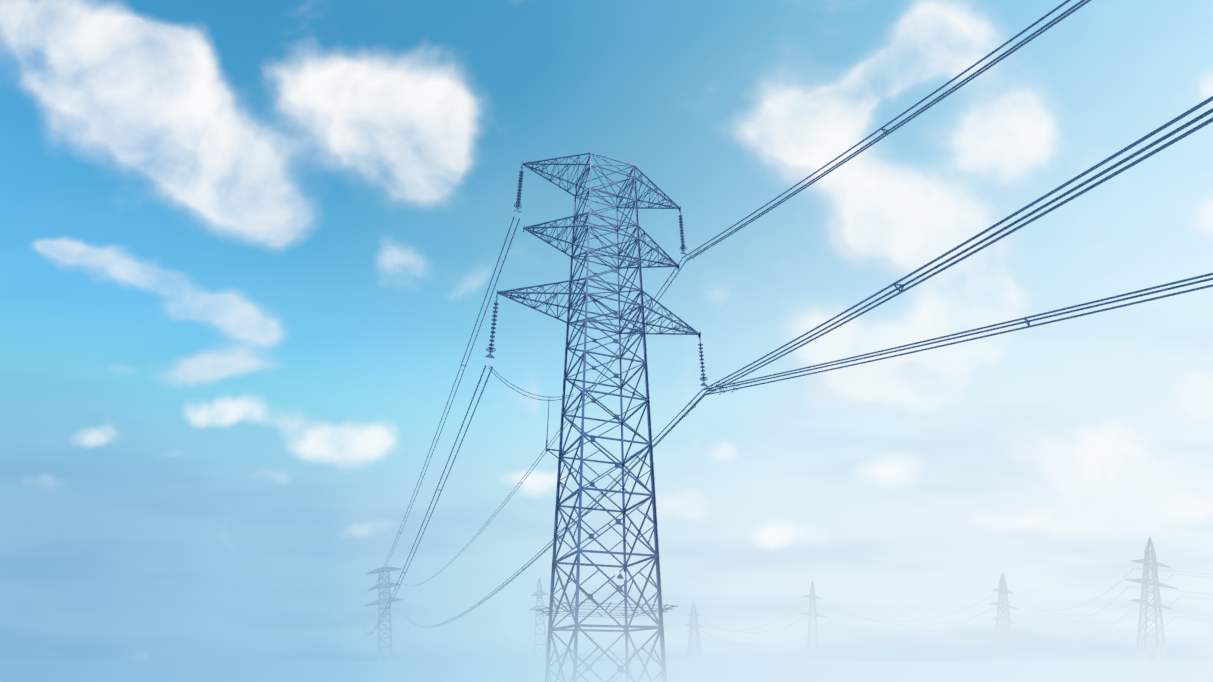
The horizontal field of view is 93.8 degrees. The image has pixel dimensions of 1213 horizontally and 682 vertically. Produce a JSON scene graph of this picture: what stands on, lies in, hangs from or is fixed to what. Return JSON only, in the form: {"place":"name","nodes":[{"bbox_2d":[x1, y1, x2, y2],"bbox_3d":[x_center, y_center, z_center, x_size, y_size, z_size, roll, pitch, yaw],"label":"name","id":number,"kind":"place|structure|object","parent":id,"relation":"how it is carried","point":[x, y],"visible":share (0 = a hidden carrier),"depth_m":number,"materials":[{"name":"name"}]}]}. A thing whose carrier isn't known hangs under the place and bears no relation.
{"place":"outdoors","nodes":[
{"label":"outdoors","id":0,"kind":"place"},
{"bbox_2d":[0,661,1212,681],"bbox_3d":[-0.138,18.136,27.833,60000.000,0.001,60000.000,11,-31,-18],"label":"field ground","id":1,"kind":"structure","parent":0,"point":[604,671],"depth_m":128.53,"materials":[{"name":"white plant"}]},
{"bbox_2d":[364,566,403,666],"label":"pylon","id":2,"kind":"object","parent":1,"relation":"on","point":[389,569],"visible":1,"depth_m":227.50,"materials":[{"name":"metal"}]},
{"bbox_2d":[529,578,547,667],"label":"pylon","id":3,"kind":"object","parent":1,"relation":"on","point":[538,606],"visible":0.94,"depth_m":211.22,"materials":[{"name":"metal"}]},
{"bbox_2d":[686,602,702,666],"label":"pylon","id":4,"kind":"object","parent":1,"relation":"on","point":[694,618],"visible":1,"depth_m":237.63,"materials":[{"name":"metal"}]},
{"bbox_2d":[686,601,826,646],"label":"power lines","id":5,"kind":"object","parent":4,"relation":"attached to","point":[757,632],"visible":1,"depth_m":254.73,"materials":[{"name":"metal"}]},
{"bbox_2d":[364,0,1212,681],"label":"pylon","id":6,"kind":"object","parent":1,"relation":"on","point":[584,390],"visible":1,"depth_m":33.54,"materials":[{"name":"metal"}]},
{"bbox_2d":[799,580,826,665],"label":"pylon","id":7,"kind":"object","parent":1,"relation":"on","point":[816,614],"visible":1,"depth_m":278.42,"materials":[{"name":"metal"}]},
{"bbox_2d":[804,596,1018,642],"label":"power lines","id":8,"kind":"object","parent":7,"relation":"attached to","point":[914,620],"visible":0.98,"depth_m":259.28,"materials":[{"name":"metal"}]},
{"bbox_2d":[989,573,1018,666],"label":"pylon","id":9,"kind":"object","parent":1,"relation":"on","point":[1003,591],"visible":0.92,"depth_m":247.45,"materials":[{"name":"metal"}]},
{"bbox_2d":[990,568,1180,651],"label":"power lines","id":10,"kind":"object","parent":9,"relation":"hanging from","point":[1088,616],"visible":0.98,"depth_m":198.22,"materials":[{"name":"metal"}]},
{"bbox_2d":[1125,537,1177,668],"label":"pylon","id":11,"kind":"object","parent":1,"relation":"on","point":[1154,574],"visible":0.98,"depth_m":172.61,"materials":[{"name":"metal"}]},
{"bbox_2d":[1128,568,1212,620],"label":"power lines","id":12,"kind":"object","parent":11,"relation":"attached to","point":[1183,591],"visible":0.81,"depth_m":173.52,"materials":[{"name":"metal"}]},
{"bbox_2d":[0,0,1212,660],"label":"sky","id":13,"kind":"structure","parent":0,"point":[250,250],"materials":[{"name":"blue"}]}
]}

